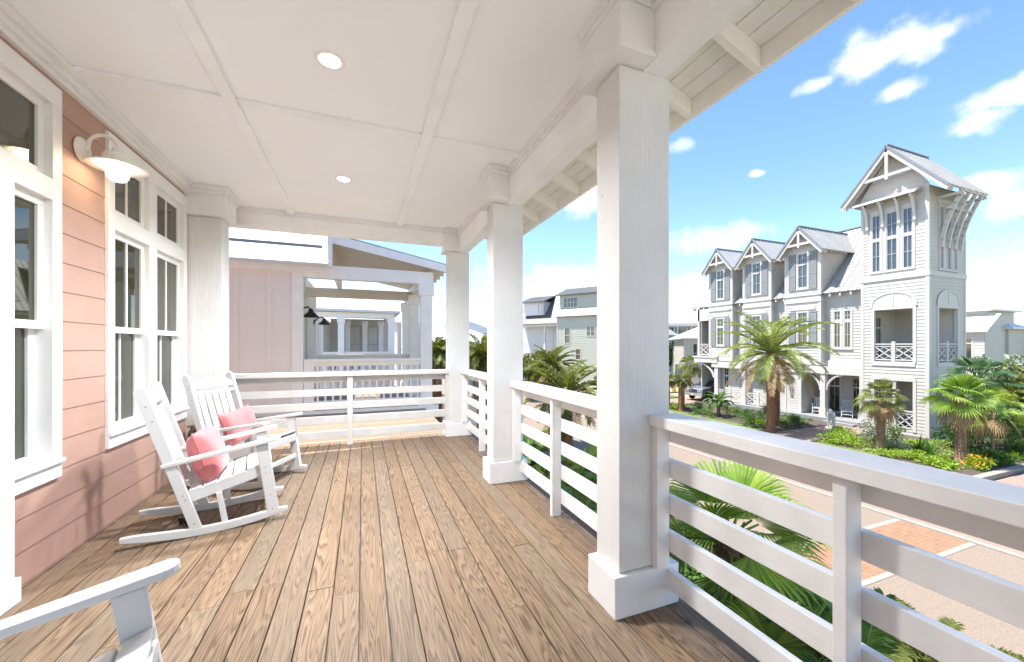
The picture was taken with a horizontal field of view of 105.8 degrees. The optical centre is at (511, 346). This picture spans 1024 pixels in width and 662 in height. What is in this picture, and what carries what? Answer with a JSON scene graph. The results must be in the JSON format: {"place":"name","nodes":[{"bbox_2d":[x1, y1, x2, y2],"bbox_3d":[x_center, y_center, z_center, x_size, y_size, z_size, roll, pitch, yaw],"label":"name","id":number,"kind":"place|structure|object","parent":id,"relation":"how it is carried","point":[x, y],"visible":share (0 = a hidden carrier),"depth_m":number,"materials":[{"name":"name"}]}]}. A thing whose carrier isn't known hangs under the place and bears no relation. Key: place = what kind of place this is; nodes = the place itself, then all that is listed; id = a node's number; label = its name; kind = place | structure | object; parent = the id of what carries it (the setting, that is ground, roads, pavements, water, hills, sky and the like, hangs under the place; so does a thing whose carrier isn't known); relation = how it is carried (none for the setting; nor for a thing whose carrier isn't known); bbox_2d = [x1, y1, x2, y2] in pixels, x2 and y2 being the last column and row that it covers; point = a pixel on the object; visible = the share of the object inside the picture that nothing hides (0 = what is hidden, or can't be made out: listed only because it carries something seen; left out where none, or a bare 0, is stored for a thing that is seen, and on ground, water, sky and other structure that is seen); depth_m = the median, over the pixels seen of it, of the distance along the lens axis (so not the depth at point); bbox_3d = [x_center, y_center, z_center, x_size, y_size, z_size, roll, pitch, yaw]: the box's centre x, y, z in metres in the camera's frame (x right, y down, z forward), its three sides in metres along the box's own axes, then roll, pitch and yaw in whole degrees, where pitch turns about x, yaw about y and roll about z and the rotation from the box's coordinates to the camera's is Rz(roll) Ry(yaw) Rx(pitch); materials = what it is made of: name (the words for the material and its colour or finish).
{"place":"outdoors","nodes":[
{"label":"outdoors","id":0,"kind":"place"},
{"bbox_2d":[229,227,445,417],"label":"neighbour house","id":1,"kind":"structure","parent":0,"point":[273,291],"depth_m":8.45,"materials":[{"name":"pink wood"}]},
{"bbox_2d":[304,309,307,358],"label":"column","id":2,"kind":"structure","parent":1,"relation":"in","point":[305,311],"depth_m":10.32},
{"bbox_2d":[308,354,408,388],"bbox_3d":[-4.322,0.815,11.034,2.680,1.170,0.140,0,0,-21],"label":"baluster railing","id":3,"kind":"object","parent":1,"relation":"on","point":[339,356],"visible":0.22,"depth_m":10.96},
{"bbox_2d":[304,358,419,411],"bbox_3d":[-3.395,0.860,8.937,2.500,1.140,0.140,0,0,-21],"label":"baluster railing","id":4,"kind":"object","parent":1,"relation":"on","point":[310,365],"visible":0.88,"depth_m":8.85,"materials":[{"name":"wood"}]},
{"bbox_2d":[308,0,1023,326],"label":"sky","id":5,"kind":"structure","parent":0,"point":[942,81],"materials":[{"name":"blue"}]},
{"bbox_2d":[670,397,711,404],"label":"driveway","id":6,"kind":"structure","parent":0,"point":[688,400],"depth_m":35.56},
{"bbox_2d":[685,380,713,400],"bbox_3d":[18.972,4.080,36.735,5.548,1.800,2.100,0,0,-27],"label":"pickup truck","id":7,"kind":"object","parent":6,"relation":"on","point":[698,390],"visible":0.49,"depth_m":35.46,"materials":[{"name":"paint"}]},
{"bbox_2d":[394,381,1023,480],"bbox_3d":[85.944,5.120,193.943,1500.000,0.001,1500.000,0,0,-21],"label":"ground","id":8,"kind":"structure","parent":0,"point":[686,396],"depth_m":38.93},
{"bbox_2d":[316,297,399,388],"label":"porch house","id":9,"kind":"structure","parent":8,"relation":"on","point":[366,331],"depth_m":22.65,"materials":[{"name":"wood"}]},
{"bbox_2d":[323,352,387,371],"bbox_3d":[-8.236,0.875,20.510,3.200,1.150,0.140,0,0,-21],"label":"baluster railing","id":10,"kind":"object","parent":9,"relation":"on","point":[329,370],"visible":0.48,"depth_m":20.52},
{"bbox_2d":[367,326,378,351],"bbox_3d":[-9.114,-0.080,25.426,0.820,2.520,0.155,0,0,-21],"label":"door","id":11,"kind":"structure","parent":9,"relation":"in","point":[368,327],"depth_m":25.39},
{"bbox_2d":[394,320,401,385],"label":"flat house","id":12,"kind":"structure","parent":8,"relation":"on","point":[397,336],"depth_m":48.10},
{"bbox_2d":[432,329,483,386],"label":"house","id":13,"kind":"structure","parent":8,"relation":"on","point":[443,334],"depth_m":48.98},
{"bbox_2d":[439,322,486,333],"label":"ridge house","id":14,"kind":"structure","parent":8,"relation":"on","point":[473,326],"depth_m":76.62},
{"bbox_2d":[523,345,586,434],"bbox_3d":[1.965,2.510,19.682,3.076,5.180,3.231,0,0,-36],"label":"date palm","id":15,"kind":"object","parent":8,"relation":"on","point":[553,359],"visible":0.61,"depth_m":19.32,"materials":[{"name":"green plant"}]},
{"bbox_2d":[523,279,596,383],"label":"house","id":16,"kind":"structure","parent":8,"relation":"on","point":[567,317],"depth_m":52.83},
{"bbox_2d":[563,296,577,307],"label":"window","id":17,"kind":"structure","parent":16,"relation":"in","point":[568,302],"depth_m":52.54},
{"bbox_2d":[442,394,800,602],"bbox_3d":[-1.897,5.060,19.848,6.850,0.280,41.600,0,0,-21],"label":"garden bed","id":18,"kind":"object","parent":8,"relation":"on","point":[474,423],"visible":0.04,"depth_m":17.98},
{"bbox_2d":[399,336,445,422],"bbox_3d":[-3.463,2.238,17.942,3.126,5.723,3.136,0,0,25],"label":"date palm","id":19,"kind":"object","parent":18,"relation":"on","point":[438,352],"visible":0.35,"depth_m":17.39,"materials":[{"name":"green plant"}]},
{"bbox_2d":[469,333,486,434],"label":"date palm","id":20,"kind":"object","parent":18,"relation":"on","point":[477,355],"visible":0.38,"depth_m":17.83,"materials":[{"name":"green plant"}]},
{"bbox_2d":[486,429,549,478],"bbox_3d":[0.268,3.445,8.216,1.919,3.311,1.903,0,0,27],"label":"cycad","id":21,"kind":"object","parent":18,"relation":"on","point":[531,441],"visible":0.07,"depth_m":8.16,"materials":[{"name":"green plant"}]},
{"bbox_2d":[523,360,596,481],"bbox_3d":[1.977,2.801,14.264,3.792,4.597,3.707,0,0,-37],"label":"date palm","id":22,"kind":"object","parent":18,"relation":"on","point":[569,377],"visible":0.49,"depth_m":14.04,"materials":[{"name":"green plant"}]},
{"bbox_2d":[532,444,596,513],"bbox_3d":[1.025,3.293,6.125,1.996,3.614,1.925,0,0,14],"label":"fan palm","id":23,"kind":"object","parent":18,"relation":"on","point":[591,450],"visible":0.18,"depth_m":6.00,"materials":[{"name":"green plant"}]},
{"bbox_2d":[542,462,937,661],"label":"ground cover","id":24,"kind":"object","parent":18,"relation":"on","point":[693,574],"visible":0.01,"depth_m":8.25,"materials":[{"name":"green plant"}]},
{"bbox_2d":[669,458,832,640],"bbox_3d":[2.308,3.174,4.112,2.278,3.853,2.152,0,0,-21],"label":"fan palm","id":25,"kind":"object","parent":18,"relation":"on","point":[736,558],"visible":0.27,"depth_m":3.88,"materials":[{"name":"green plant"}]},
{"bbox_2d":[723,586,832,661],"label":"fan palm","id":26,"kind":"object","parent":18,"relation":"on","point":[801,646],"visible":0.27,"depth_m":2.93,"materials":[{"name":"green plant"}]},
{"bbox_2d":[735,586,935,661],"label":"cycad","id":27,"kind":"object","parent":18,"relation":"on","point":[877,639],"visible":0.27,"depth_m":2.78,"materials":[{"name":"green plant"}]},
{"bbox_2d":[886,598,1023,661],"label":"cycad","id":28,"kind":"object","parent":18,"relation":"on","point":[911,651],"visible":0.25,"depth_m":5.22,"materials":[{"name":"green plant"}]},
{"bbox_2d":[669,322,697,334],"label":"balcony house","id":29,"kind":"structure","parent":8,"relation":"on","point":[678,328],"depth_m":78.05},
{"bbox_2d":[669,327,700,384],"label":"hip roof house","id":30,"kind":"structure","parent":8,"relation":"on","point":[685,344],"depth_m":49.93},
{"bbox_2d":[676,355,700,384],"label":"fan palm","id":31,"kind":"object","parent":8,"relation":"on","point":[690,370],"visible":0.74,"depth_m":42.17,"materials":[{"name":"green plant"}]},
{"bbox_2d":[670,403,831,431],"bbox_3d":[15.869,5.056,28.043,6.800,0.289,9.700,0,0,-21],"label":"garden bed","id":32,"kind":"object","parent":8,"relation":"on","point":[727,417],"visible":0.32,"depth_m":25.69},
{"bbox_2d":[669,372,694,410],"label":"fan palm","id":33,"kind":"object","parent":32,"relation":"on","point":[682,385],"visible":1,"depth_m":29.41,"materials":[{"name":"green plant"}]},
{"bbox_2d":[702,392,734,415],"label":"date palm","id":34,"kind":"object","parent":32,"relation":"on","point":[719,399],"visible":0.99,"depth_m":27.18,"materials":[{"name":"green plant"}]},
{"bbox_2d":[670,401,813,429],"bbox_3d":[15.889,4.842,28.119,6.164,0.286,9.467,0,0,-21],"label":"ground cover","id":35,"kind":"object","parent":32,"relation":"on","point":[730,412],"visible":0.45,"depth_m":27.41,"materials":[{"name":"green plant"}]},
{"bbox_2d":[758,364,796,424],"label":"fan palm","id":36,"kind":"object","parent":32,"relation":"on","point":[778,405],"visible":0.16,"depth_m":24.25,"materials":[{"name":"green plant"}]},
{"bbox_2d":[712,309,844,432],"bbox_3d":[15.195,1.411,22.459,6.458,7.258,6.836,0,0,-21],"label":"date palm","id":37,"kind":"object","parent":32,"relation":"on","point":[767,342],"visible":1,"depth_m":21.94,"materials":[{"name":"green plant"}]},
{"bbox_2d":[523,397,1023,585],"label":"kerb","id":38,"kind":"structure","parent":8,"relation":"on","point":[887,574],"depth_m":10.36,"materials":[{"name":"concrete"}]},
{"bbox_2d":[669,411,1023,479],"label":"kerb","id":39,"kind":"structure","parent":8,"relation":"on","point":[1004,472],"depth_m":15.18,"materials":[{"name":"concrete"}]},
{"bbox_2d":[818,432,1023,475],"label":"garden bed","id":40,"kind":"object","parent":8,"relation":"on","point":[970,471],"visible":0.26,"depth_m":17.29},
{"bbox_2d":[816,428,872,447],"bbox_3d":[16.578,4.546,19.449,1.662,0.882,2.263,0,0,-21],"label":"shrub","id":41,"kind":"object","parent":40,"relation":"on","point":[840,439],"visible":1,"depth_m":19.34,"materials":[{"name":"green plant"}]},
{"bbox_2d":[857,420,895,443],"bbox_3d":[18.558,4.309,19.694,1.602,1.348,1.672,0,0,32],"label":"shrub","id":42,"kind":"object","parent":40,"relation":"on","point":[871,433],"visible":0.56,"depth_m":19.64,"materials":[{"name":"plant"}]},
{"bbox_2d":[851,378,911,451],"bbox_3d":[17.233,3.261,18.150,2.031,3.557,2.203,0,0,22],"label":"fan palm","id":43,"kind":"object","parent":40,"relation":"on","point":[879,412],"visible":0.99,"depth_m":17.97,"materials":[{"name":"green plant"}]},
{"bbox_2d":[875,447,910,458],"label":"shrub","id":44,"kind":"object","parent":40,"relation":"on","point":[885,452],"visible":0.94,"depth_m":17.22,"materials":[{"name":"green plant"}]},
{"bbox_2d":[885,423,907,443],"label":"shrub","id":45,"kind":"object","parent":40,"relation":"on","point":[898,431],"visible":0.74,"depth_m":19.31,"materials":[{"name":"green plant"}]},
{"bbox_2d":[819,434,1009,468],"bbox_3d":[19.222,4.844,18.663,5.778,0.284,5.037,0,0,-21],"label":"ground cover","id":46,"kind":"object","parent":40,"relation":"on","point":[914,459],"visible":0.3,"depth_m":18.59,"materials":[{"name":"green plant"}]},
{"bbox_2d":[890,448,943,462],"bbox_3d":[17.533,4.743,16.739,1.131,0.501,1.720,0,0,-21],"label":"shrub","id":47,"kind":"object","parent":40,"relation":"on","point":[912,453],"visible":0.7,"depth_m":16.82,"materials":[{"name":"green plant"}]},
{"bbox_2d":[902,432,943,451],"bbox_3d":[18.888,4.515,18.066,1.649,0.950,1.612,0,0,-21],"label":"spiky plant","id":48,"kind":"object","parent":40,"relation":"on","point":[916,447],"visible":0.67,"depth_m":18.00,"materials":[{"name":"green plant"}]},
{"bbox_2d":[914,436,943,454],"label":"spiky plant","id":49,"kind":"object","parent":40,"relation":"on","point":[930,450],"visible":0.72,"depth_m":17.10,"materials":[{"name":"green plant"}]},
{"bbox_2d":[923,455,960,470],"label":"shrub","id":50,"kind":"object","parent":40,"relation":"on","point":[947,464],"visible":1,"depth_m":15.63,"materials":[{"name":"green plant"}]},
{"bbox_2d":[931,420,990,451],"bbox_3d":[21.415,4.288,18.520,2.189,1.393,1.941,0,0,-21],"label":"shrub","id":51,"kind":"object","parent":40,"relation":"on","point":[950,436],"visible":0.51,"depth_m":18.40,"materials":[{"name":"green plant"}]},
{"bbox_2d":[917,373,1005,464],"bbox_3d":[19.041,3.076,16.278,2.511,3.930,2.371,0,0,16],"label":"fan palm","id":52,"kind":"object","parent":40,"relation":"on","point":[961,415],"visible":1,"depth_m":16.13,"materials":[{"name":"green plant"}]},
{"bbox_2d":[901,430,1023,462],"bbox_3d":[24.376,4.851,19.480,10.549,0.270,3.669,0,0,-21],"label":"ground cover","id":53,"kind":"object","parent":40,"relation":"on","point":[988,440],"visible":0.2,"depth_m":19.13,"materials":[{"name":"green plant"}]},
{"bbox_2d":[929,356,1023,449],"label":"fan palm","id":54,"kind":"object","parent":40,"relation":"on","point":[969,363],"visible":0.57,"depth_m":18.49,"materials":[{"name":"green plant"}]},
{"bbox_2d":[960,453,996,471],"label":"flowering plant","id":55,"kind":"object","parent":40,"relation":"on","point":[985,461],"visible":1,"depth_m":15.47,"materials":[{"name":"green plant"}]},
{"bbox_2d":[970,447,1017,467],"bbox_3d":[20.131,4.639,16.164,1.355,0.767,0.945,0,0,9],"label":"shrub","id":56,"kind":"object","parent":40,"relation":"on","point":[999,457],"visible":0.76,"depth_m":15.95,"materials":[{"name":"green plant"}]},
{"bbox_2d":[967,386,1023,450],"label":"fan palm","id":57,"kind":"object","parent":40,"relation":"on","point":[995,427],"visible":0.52,"depth_m":17.29,"materials":[{"name":"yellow plant"}]},
{"bbox_2d":[1005,441,1023,454],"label":"shrub","id":58,"kind":"object","parent":40,"relation":"on","point":[1016,448],"visible":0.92,"depth_m":17.67,"materials":[{"name":"green plant"}]},
{"bbox_2d":[936,429,1022,452],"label":"garden bed","id":59,"kind":"object","parent":8,"relation":"on","point":[1001,445],"visible":0.12,"depth_m":19.53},
{"bbox_2d":[986,402,1023,446],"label":"shrub","id":60,"kind":"object","parent":59,"relation":"on","point":[1013,431],"visible":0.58,"depth_m":18.89,"materials":[{"name":"green plant"}]},
{"bbox_2d":[966,300,1023,373],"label":"hip block house","id":61,"kind":"structure","parent":8,"relation":"on","point":[994,333],"depth_m":41.47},
{"bbox_2d":[966,337,973,358],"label":"window","id":62,"kind":"structure","parent":61,"relation":"in","point":[969,340],"depth_m":40.77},
{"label":"link deck base","id":63,"kind":"structure","parent":8,"relation":"on","visible":0},
{"bbox_2d":[256,408,442,446],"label":"link deck","id":64,"kind":"structure","parent":63,"relation":"on","point":[343,426],"depth_m":7.17,"materials":[{"name":"brown wood"}]},
{"bbox_2d":[669,409,763,429],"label":"lawn","id":65,"kind":"structure","parent":0,"point":[721,421],"depth_m":25.62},
{"bbox_2d":[469,392,1023,656],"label":"road","id":66,"kind":"structure","parent":0,"point":[985,628],"depth_m":8.62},
{"bbox_2d":[797,520,967,580],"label":"crosswalk","id":67,"kind":"structure","parent":66,"relation":"on","point":[932,541],"depth_m":9.93,"materials":[{"name":"brick"}]},
{"bbox_2d":[523,396,1023,555],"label":"parking strip","id":68,"kind":"object","parent":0,"point":[938,527],"depth_m":11.49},
{"bbox_2d":[523,348,550,399],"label":"leafy tree","id":69,"kind":"object","parent":68,"relation":"on","point":[527,359],"visible":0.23,"depth_m":35.22,"materials":[{"name":"green plant"}]},
{"bbox_2d":[768,425,873,440],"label":"garden path","id":70,"kind":"structure","parent":0,"point":[807,434],"depth_m":22.30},
{"bbox_2d":[826,409,835,429],"bbox_3d":[19.042,4.330,23.098,0.440,1.260,1.293,0,0,44],"label":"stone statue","id":71,"kind":"object","parent":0,"point":[831,415],"visible":0.91,"depth_m":22.91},
{"bbox_2d":[692,144,988,438],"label":"tower house","id":72,"kind":"structure","parent":0,"point":[884,283],"depth_m":24.00,"materials":[{"name":"grey wood"}]},
{"bbox_2d":[716,269,724,300],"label":"window","id":73,"kind":"structure","parent":72,"relation":"in","point":[720,285],"depth_m":33.49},
{"bbox_2d":[716,318,724,345],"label":"window","id":74,"kind":"structure","parent":72,"relation":"in","point":[720,327],"depth_m":33.49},
{"bbox_2d":[723,368,729,389],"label":"window","id":75,"kind":"structure","parent":72,"relation":"in","point":[726,374],"depth_m":33.51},
{"bbox_2d":[751,261,761,295],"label":"window","id":76,"kind":"structure","parent":72,"relation":"in","point":[756,268],"depth_m":30.43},
{"bbox_2d":[796,251,808,289],"bbox_3d":[20.467,-5.280,27.245,0.155,2.620,0.860,0,0,-21],"label":"window","id":77,"kind":"structure","parent":72,"relation":"in","point":[802,259],"depth_m":27.25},
{"bbox_2d":[796,311,808,346],"bbox_3d":[20.467,-1.205,27.245,0.155,2.470,0.860,0,0,-21],"label":"window","id":78,"kind":"structure","parent":72,"relation":"in","point":[800,337],"depth_m":27.25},
{"bbox_2d":[828,375,841,413],"bbox_3d":[22.714,3.420,27.254,0.155,2.680,0.980,0,0,-21],"label":"porch door","id":79,"kind":"structure","parent":72,"relation":"in","point":[835,387],"depth_m":27.23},
{"bbox_2d":[831,310,841,349],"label":"window","id":80,"kind":"structure","parent":72,"relation":"in","point":[836,314],"depth_m":25.68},
{"bbox_2d":[842,309,852,349],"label":"window","id":81,"kind":"structure","parent":72,"relation":"in","point":[847,314],"depth_m":25.19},
{"bbox_2d":[841,399,853,417],"bbox_3d":[22.312,4.143,25.752,0.646,1.154,1.030,0,0,44],"label":"rocking chair","id":82,"kind":"object","parent":72,"relation":"on","point":[843,409],"visible":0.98,"depth_m":25.86,"materials":[{"name":"white wood"}]},
{"bbox_2d":[851,377,858,415],"bbox_3d":[23.182,3.420,26.041,0.155,2.680,0.680,0,0,-21],"label":"porch door","id":83,"kind":"structure","parent":72,"relation":"in","point":[854,380],"depth_m":26.13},
{"bbox_2d":[870,213,881,274],"bbox_3d":[21.727,-6.075,23.068,0.130,3.550,0.600,0,0,-21],"label":"window","id":84,"kind":"structure","parent":72,"relation":"in","point":[875,223],"depth_m":23.11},
{"bbox_2d":[876,316,883,360],"bbox_3d":[22.689,-0.485,23.978,0.820,2.770,0.155,0,0,-21],"label":"balcony door","id":85,"kind":"structure","parent":72,"relation":"in","point":[879,319],"depth_m":24.06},
{"bbox_2d":[884,209,899,272],"bbox_3d":[21.990,-6.075,22.387,0.130,3.550,0.700,0,0,-21],"label":"window","id":86,"kind":"structure","parent":72,"relation":"in","point":[891,228],"depth_m":22.43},
{"bbox_2d":[900,205,914,269],"bbox_3d":[22.242,-6.075,21.734,0.130,3.550,0.620,0,0,-21],"label":"window","id":87,"kind":"structure","parent":72,"relation":"in","point":[907,225],"depth_m":21.77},
{"bbox_2d":[938,204,944,270],"bbox_3d":[23.689,-5.985,21.387,0.560,3.630,0.130,0,0,-21],"label":"window","id":88,"kind":"structure","parent":72,"relation":"in","point":[941,209],"depth_m":21.36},
{"bbox_2d":[946,206,952,271],"bbox_3d":[24.407,-5.985,21.664,0.620,3.630,0.130,0,0,-21],"label":"window","id":89,"kind":"structure","parent":72,"relation":"in","point":[949,251],"depth_m":21.68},
{"bbox_2d":[953,210,957,272],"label":"window","id":90,"kind":"structure","parent":72,"relation":"in","point":[955,251],"depth_m":21.91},
{"bbox_2d":[810,441,881,455],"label":"lawn","id":91,"kind":"structure","parent":0,"point":[857,450],"depth_m":18.61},
{"bbox_2d":[985,403,1023,418],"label":"lawn","id":92,"kind":"structure","parent":0,"point":[1015,407],"depth_m":29.86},
{"bbox_2d":[966,353,1023,402],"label":"leafy tree","id":93,"kind":"object","parent":92,"relation":"on","point":[1016,358],"visible":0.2,"depth_m":31.60,"materials":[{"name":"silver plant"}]},
{"bbox_2d":[983,361,1023,410],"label":"leafy tree","id":94,"kind":"object","parent":92,"relation":"on","point":[1017,391],"visible":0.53,"depth_m":26.86,"materials":[{"name":"green plant"}]},
{"bbox_2d":[997,474,1023,486],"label":"side path","id":95,"kind":"structure","parent":0,"point":[1017,480],"depth_m":14.29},
{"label":"driveway","id":96,"kind":"structure","parent":0,"visible":0},
{"bbox_2d":[0,0,864,620],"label":"beach house","id":97,"kind":"structure","parent":96,"relation":"on","point":[456,130],"depth_m":2.69,"materials":[{"name":"pink"}]},
{"bbox_2d":[0,39,65,495],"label":"window","id":98,"kind":"structure","parent":97,"relation":"in","point":[30,103],"depth_m":2.45,"materials":[{"name":"wood"}]},
{"bbox_2d":[73,133,148,182],"bbox_3d":[-2.938,-1.389,2.865,0.373,0.341,0.344,0,0,-21],"label":"wall lamp","id":99,"kind":"object","parent":97,"relation":"attached to","point":[115,164],"visible":1,"depth_m":2.82,"materials":[{"name":"beige"}]},
{"bbox_2d":[104,130,188,449],"bbox_3d":[-3.516,-0.445,3.740,0.147,2.530,1.470,0,0,-21],"label":"window","id":100,"kind":"structure","parent":97,"relation":"in","point":[145,224],"depth_m":3.62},
{"bbox_2d":[21,442,422,661],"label":"deck base","id":101,"kind":"object","parent":97,"relation":"attached to","point":[336,567],"depth_m":2.58,"materials":[{"name":"brown wood"}]},
{"bbox_2d":[0,433,759,661],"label":"deck","id":102,"kind":"structure","parent":101,"relation":"on","point":[418,518],"depth_m":2.40,"materials":[{"name":"brown wood"}]},
{"bbox_2d":[0,558,180,661],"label":"rocking chair","id":103,"kind":"object","parent":102,"relation":"on","point":[128,595],"visible":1,"depth_m":1.26,"materials":[{"name":"white wood"}]},
{"bbox_2d":[119,381,287,543],"bbox_3d":[-2.490,0.873,3.241,1.030,1.154,0.646,0,0,-34],"label":"rocking chair","id":104,"kind":"object","parent":102,"relation":"on","point":[164,431],"visible":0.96,"depth_m":3.09,"materials":[{"name":"white wood"}]},
{"bbox_2d":[186,424,228,481],"bbox_3d":[-2.523,0.886,3.218,0.200,0.427,0.437,-18,8,-25],"label":"throw pillow","id":105,"kind":"object","parent":104,"relation":"on","point":[207,438],"visible":0.94,"depth_m":3.07,"materials":[{"name":"fabric"}]},
{"bbox_2d":[182,372,306,489],"bbox_3d":[-2.881,0.873,4.183,1.030,1.154,0.646,0,0,4],"label":"rocking chair","id":106,"kind":"object","parent":102,"relation":"on","point":[290,435],"visible":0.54,"depth_m":4.14,"materials":[{"name":"white wood"}]},
{"bbox_2d":[218,404,258,446],"bbox_3d":[-2.941,0.851,4.187,0.160,0.367,0.437,-18,5,4],"label":"throw pillow","id":107,"kind":"object","parent":106,"relation":"on","point":[244,415],"visible":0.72,"depth_m":4.08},
{"bbox_2d":[231,369,448,445],"bbox_3d":[-2.417,0.915,5.750,2.940,1.070,0.190,0,0,-21],"label":"porch railing","id":108,"kind":"object","parent":102,"relation":"on","point":[350,404],"visible":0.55,"depth_m":5.72,"materials":[{"name":"wood"}]},
{"bbox_2d":[5,436,694,661],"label":"deck screws","id":109,"kind":"object","parent":102,"relation":"in","point":[355,588],"visible":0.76,"depth_m":2.35,"materials":[{"name":"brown metal"}]},
{"bbox_2d":[460,369,486,450],"bbox_3d":[-0.380,0.915,5.347,0.190,1.070,2.050,0,0,-21],"label":"porch railing","id":110,"kind":"object","parent":102,"relation":"on","point":[480,377],"visible":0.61,"depth_m":5.72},
{"bbox_2d":[510,381,596,531],"bbox_3d":[0.415,0.915,3.285,0.190,1.070,1.930,0,0,-21],"label":"porch railing","id":111,"kind":"object","parent":102,"relation":"on","point":[556,399],"visible":0.61,"depth_m":3.29,"materials":[{"name":"wood"}]},
{"bbox_2d":[648,413,1023,661],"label":"porch railing","id":112,"kind":"object","parent":102,"relation":"on","point":[980,508],"visible":0.98,"depth_m":1.32,"materials":[{"name":"wood"}]},
{"bbox_2d":[314,49,344,70],"bbox_3d":[-1.191,-1.865,2.531,0.188,0.009,0.188,0,0,-21],"label":"ceiling light","id":113,"kind":"object","parent":97,"relation":"attached to","point":[329,59],"visible":1,"depth_m":2.52,"materials":[{"name":"beige"}]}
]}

